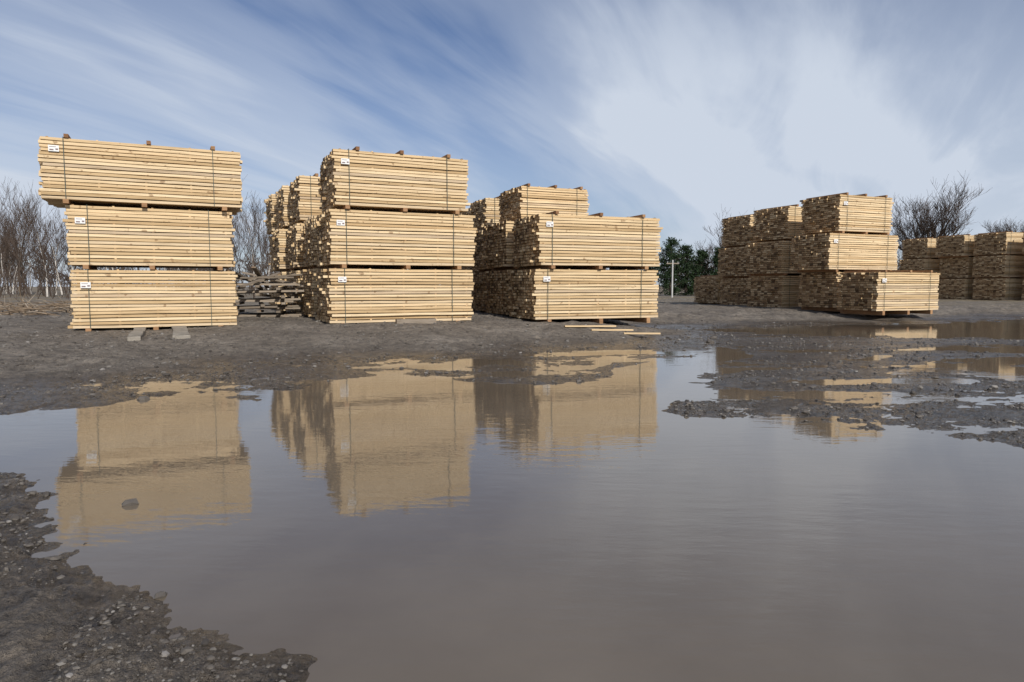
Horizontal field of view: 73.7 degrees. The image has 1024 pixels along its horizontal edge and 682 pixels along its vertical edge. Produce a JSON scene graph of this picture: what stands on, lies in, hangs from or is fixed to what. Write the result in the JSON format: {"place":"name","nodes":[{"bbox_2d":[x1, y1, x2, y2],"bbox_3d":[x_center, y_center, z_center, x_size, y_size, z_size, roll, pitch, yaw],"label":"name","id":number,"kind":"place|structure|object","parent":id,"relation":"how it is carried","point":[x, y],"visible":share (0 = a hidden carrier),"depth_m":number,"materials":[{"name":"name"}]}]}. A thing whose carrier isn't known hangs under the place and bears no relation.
{"place":"outdoors","nodes":[
{"label":"outdoors","id":0,"kind":"place"},
{"bbox_2d":[0,287,1023,681],"bbox_3d":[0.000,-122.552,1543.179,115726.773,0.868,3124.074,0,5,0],"label":"ground","id":1,"kind":"structure","parent":0,"point":[40,623],"depth_m":8.40,"materials":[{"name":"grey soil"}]},
{"bbox_2d":[0,286,73,315],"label":"brush pile","id":2,"kind":"object","parent":1,"relation":"on","point":[22,307],"visible":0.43,"depth_m":20.29,"materials":[{"name":"brown wood"}]},
{"bbox_2d":[127,327,146,340],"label":"skid beam","id":3,"kind":"structure","parent":1,"relation":"on","point":[136,333],"depth_m":12.54,"materials":[{"name":"concrete"}]},
{"bbox_2d":[0,174,278,298],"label":"bare woodland","id":4,"kind":"object","parent":1,"relation":"on","point":[12,254],"visible":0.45,"depth_m":63.56,"materials":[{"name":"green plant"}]},
{"bbox_2d":[37,134,242,330],"bbox_3d":[-8.055,-2.231,15.200,3.900,4.015,2.044,-2,5,-26],"label":"lumber stack","id":5,"kind":"object","parent":1,"relation":"on","point":[153,208],"visible":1,"depth_m":14.40,"materials":[{"name":"brown wood"}]},
{"bbox_2d":[172,326,190,338],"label":"skid beam","id":6,"kind":"structure","parent":1,"relation":"on","point":[180,332],"depth_m":12.82,"materials":[{"name":"concrete"}]},
{"bbox_2d":[230,266,307,316],"bbox_3d":[-6.944,-1.298,18.430,3.285,1.377,2.525,0,5,0],"label":"loose board pile","id":7,"kind":"object","parent":1,"relation":"on","point":[282,291],"visible":0.62,"depth_m":18.15,"materials":[{"name":"grey wood"}]},
{"bbox_2d":[263,194,297,304],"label":"lumber stack","id":8,"kind":"object","parent":1,"relation":"on","point":[270,221],"visible":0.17,"depth_m":23.20,"materials":[{"name":"brown wood"}]},
{"bbox_2d":[271,185,299,310],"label":"lumber stack","id":9,"kind":"object","parent":1,"relation":"on","point":[280,248],"visible":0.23,"depth_m":20.85,"materials":[{"name":"brown wood"}]},
{"bbox_2d":[287,173,384,313],"bbox_3d":[-4.837,-2.742,20.342,3.525,4.015,2.003,-2,5,-25],"label":"lumber stack","id":10,"kind":"object","parent":1,"relation":"on","point":[304,202],"visible":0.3,"depth_m":18.98,"materials":[{"name":"brown wood"}]},
{"bbox_2d":[299,215,439,316],"bbox_3d":[-3.811,-1.938,18.439,3.575,2.715,1.952,-2,5,-25],"label":"lumber stack","id":11,"kind":"object","parent":1,"relation":"on","point":[308,278],"visible":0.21,"depth_m":17.53,"materials":[{"name":"brown wood"}]},
{"bbox_2d":[313,146,476,322],"bbox_3d":[-2.856,-2.384,16.487,3.625,4.015,1.988,-2,5,-25],"label":"lumber stack","id":12,"kind":"object","parent":1,"relation":"on","point":[395,215],"visible":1,"depth_m":15.67,"materials":[{"name":"brown wood"}]},
{"bbox_2d":[395,318,435,323],"bbox_3d":[-2.177,-0.440,15.468,0.900,0.120,0.180,-2,5,-20],"label":"timber block","id":13,"kind":"object","parent":1,"relation":"on","point":[423,321],"depth_m":15.38,"materials":[{"name":"brown wood"}]},
{"bbox_2d":[0,242,902,290],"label":"distant treeline","id":14,"kind":"object","parent":1,"relation":"on","point":[248,267],"visible":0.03,"depth_m":134.12,"materials":[{"name":"brown plant"}]},
{"bbox_2d":[457,208,473,299],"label":"lumber stack","id":15,"kind":"object","parent":1,"relation":"on","point":[465,213],"visible":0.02,"depth_m":27.03,"materials":[{"name":"brown wood"}]},
{"bbox_2d":[466,196,501,306],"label":"lumber stack","id":16,"kind":"object","parent":1,"relation":"on","point":[485,211],"visible":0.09,"depth_m":23.77,"materials":[{"name":"brown wood"}]},
{"bbox_2d":[0,316,1023,681],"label":"puddle water","id":17,"kind":"structure","parent":1,"relation":"on","point":[390,524],"depth_m":3.22,"materials":[{"name":"grey liquid"}]},
{"bbox_2d":[122,498,138,506],"bbox_3d":[-1.934,0.824,3.453,0.076,0.050,0.074,-4,6,-38],"label":"rock","id":18,"kind":"object","parent":17,"relation":"on","point":[130,502],"visible":0.88,"depth_m":3.44,"materials":[{"name":"stone"}]},
{"bbox_2d":[137,396,149,399],"bbox_3d":[-3.597,0.567,6.670,0.076,0.059,0.108,3,5,30],"label":"rock","id":19,"kind":"object","parent":17,"relation":"on","point":[143,398],"visible":0.78,"depth_m":6.64,"materials":[{"name":"stone"}]},
{"bbox_2d":[154,591,166,598],"bbox_3d":[-1.253,0.906,2.430,0.044,0.027,0.048,0,5,0],"label":"rock","id":20,"kind":"object","parent":17,"relation":"in","point":[160,594],"visible":1,"depth_m":2.42,"materials":[{"name":"stone"}]},
{"bbox_2d":[471,183,589,311],"bbox_3d":[0.571,-2.869,21.934,3.557,4.015,2.015,-2,5,-22],"label":"lumber stack","id":21,"kind":"object","parent":1,"relation":"on","point":[525,200],"visible":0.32,"depth_m":21.29,"materials":[{"name":"brown wood"}]},
{"bbox_2d":[481,218,605,314],"bbox_3d":[1.051,-2.040,19.716,3.577,2.715,2.017,-2,5,-21],"label":"lumber stack","id":22,"kind":"object","parent":1,"relation":"on","point":[498,251],"visible":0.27,"depth_m":18.90,"materials":[{"name":"brown wood"}]},
{"bbox_2d":[507,211,662,323],"bbox_3d":[1.826,-1.846,17.662,3.607,2.715,2.021,-2,5,-20],"label":"lumber stack","id":23,"kind":"object","parent":1,"relation":"on","point":[583,287],"visible":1,"depth_m":16.86,"materials":[{"name":"brown wood"}]},
{"bbox_2d":[564,325,615,326],"bbox_3d":[1.719,-0.328,15.002,1.150,0.031,0.100,0,5,-8],"label":"loose board","id":24,"kind":"object","parent":1,"relation":"on","point":[589,325],"visible":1,"depth_m":14.96,"materials":[{"name":"beige wood"}]},
{"bbox_2d":[591,329,632,330],"bbox_3d":[2.150,-0.239,14.651,0.900,0.030,0.100,0,5,-3],"label":"loose board","id":25,"kind":"object","parent":1,"relation":"on","point":[612,329],"visible":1,"depth_m":14.60,"materials":[{"name":"beige wood"}]},
{"bbox_2d":[624,332,660,333],"bbox_3d":[2.723,-0.161,14.293,0.750,0.030,0.100,0,5,6],"label":"loose board","id":26,"kind":"object","parent":1,"relation":"on","point":[639,333],"visible":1,"depth_m":14.27,"materials":[{"name":"beige wood"}]},
{"bbox_2d":[647,252,662,292],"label":"pine tree","id":27,"kind":"object","parent":1,"relation":"on","point":[650,268],"visible":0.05,"depth_m":63.19,"materials":[{"name":"green plant"}]},
{"bbox_2d":[666,260,678,297],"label":"utility pole","id":28,"kind":"object","parent":1,"relation":"on","point":[672,263],"visible":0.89,"depth_m":49.74,"materials":[{"name":"white wood"}]},
{"bbox_2d":[654,237,692,295],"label":"pine tree","id":29,"kind":"object","parent":1,"relation":"on","point":[665,276],"visible":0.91,"depth_m":59.42,"materials":[{"name":"green plant"}]},
{"bbox_2d":[673,245,700,295],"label":"pine tree","id":30,"kind":"object","parent":1,"relation":"on","point":[688,265],"visible":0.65,"depth_m":60.84,"materials":[{"name":"green plant"}]},
{"bbox_2d":[683,247,712,290],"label":"pine tree","id":31,"kind":"object","parent":1,"relation":"on","point":[702,254],"visible":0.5,"depth_m":61.36,"materials":[{"name":"green plant"}]},
{"bbox_2d":[693,275,721,303],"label":"lumber stack","id":32,"kind":"object","parent":1,"relation":"on","point":[707,289],"visible":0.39,"depth_m":31.71,"materials":[{"name":"brown wood"}]},
{"bbox_2d":[710,247,720,274],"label":"pine tree","id":33,"kind":"object","parent":1,"relation":"on","point":[715,263],"visible":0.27,"depth_m":59.92,"materials":[{"name":"green plant"}]},
{"bbox_2d":[717,214,756,304],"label":"lumber stack","id":34,"kind":"object","parent":1,"relation":"on","point":[738,232],"visible":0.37,"depth_m":29.04,"materials":[{"name":"brown wood"}]},
{"bbox_2d":[746,204,807,307],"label":"lumber stack","id":35,"kind":"object","parent":1,"relation":"on","point":[773,279],"visible":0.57,"depth_m":26.16,"materials":[{"name":"brown wood"}]},
{"bbox_2d":[691,206,985,274],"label":"bare shrubs","id":36,"kind":"object","parent":1,"relation":"on","point":[712,247],"visible":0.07,"depth_m":64.89,"materials":[{"name":"brown plant"}]},
{"bbox_2d":[790,192,898,311],"bbox_3d":[11.816,-3.097,24.278,3.503,4.015,1.863,-2,5,-22],"label":"lumber stack","id":37,"kind":"object","parent":1,"relation":"on","point":[842,232],"visible":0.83,"depth_m":23.58,"materials":[{"name":"brown wood"}]},
{"bbox_2d":[836,270,939,314],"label":"lumber stack","id":38,"kind":"object","parent":1,"relation":"on","point":[882,292],"visible":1,"depth_m":21.85,"materials":[{"name":"brown wood"}]},
{"bbox_2d":[898,237,941,281],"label":"lumber stack","id":39,"kind":"object","parent":1,"relation":"on","point":[918,254],"visible":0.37,"depth_m":43.86,"materials":[{"name":"brown wood"}]},
{"bbox_2d":[890,174,989,249],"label":"bare tree","id":40,"kind":"object","parent":1,"relation":"on","point":[926,224],"visible":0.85,"depth_m":58.25,"materials":[{"name":"brown plant"}]},
{"bbox_2d":[935,234,975,299],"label":"lumber stack","id":41,"kind":"object","parent":1,"relation":"on","point":[956,255],"visible":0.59,"depth_m":41.50,"materials":[{"name":"brown wood"}]},
{"bbox_2d":[972,231,1023,299],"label":"lumber stack","id":42,"kind":"object","parent":1,"relation":"on","point":[998,268],"visible":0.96,"depth_m":39.08,"materials":[{"name":"brown wood"}]},
{"bbox_2d":[980,216,1023,232],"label":"bare tree","id":43,"kind":"object","parent":1,"relation":"on","point":[1007,228],"visible":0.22,"depth_m":77.83,"materials":[{"name":"brown plant"}]},
{"bbox_2d":[1021,231,1023,299],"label":"lumber stack","id":44,"kind":"object","parent":1,"relation":"on","point":[1022,296],"visible":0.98,"depth_m":37.97,"materials":[{"name":"brown wood"}]},
{"bbox_2d":[0,0,1023,286],"label":"sky","id":45,"kind":"structure","parent":0,"point":[674,112],"materials":[{"name":"blue"}]}
]}

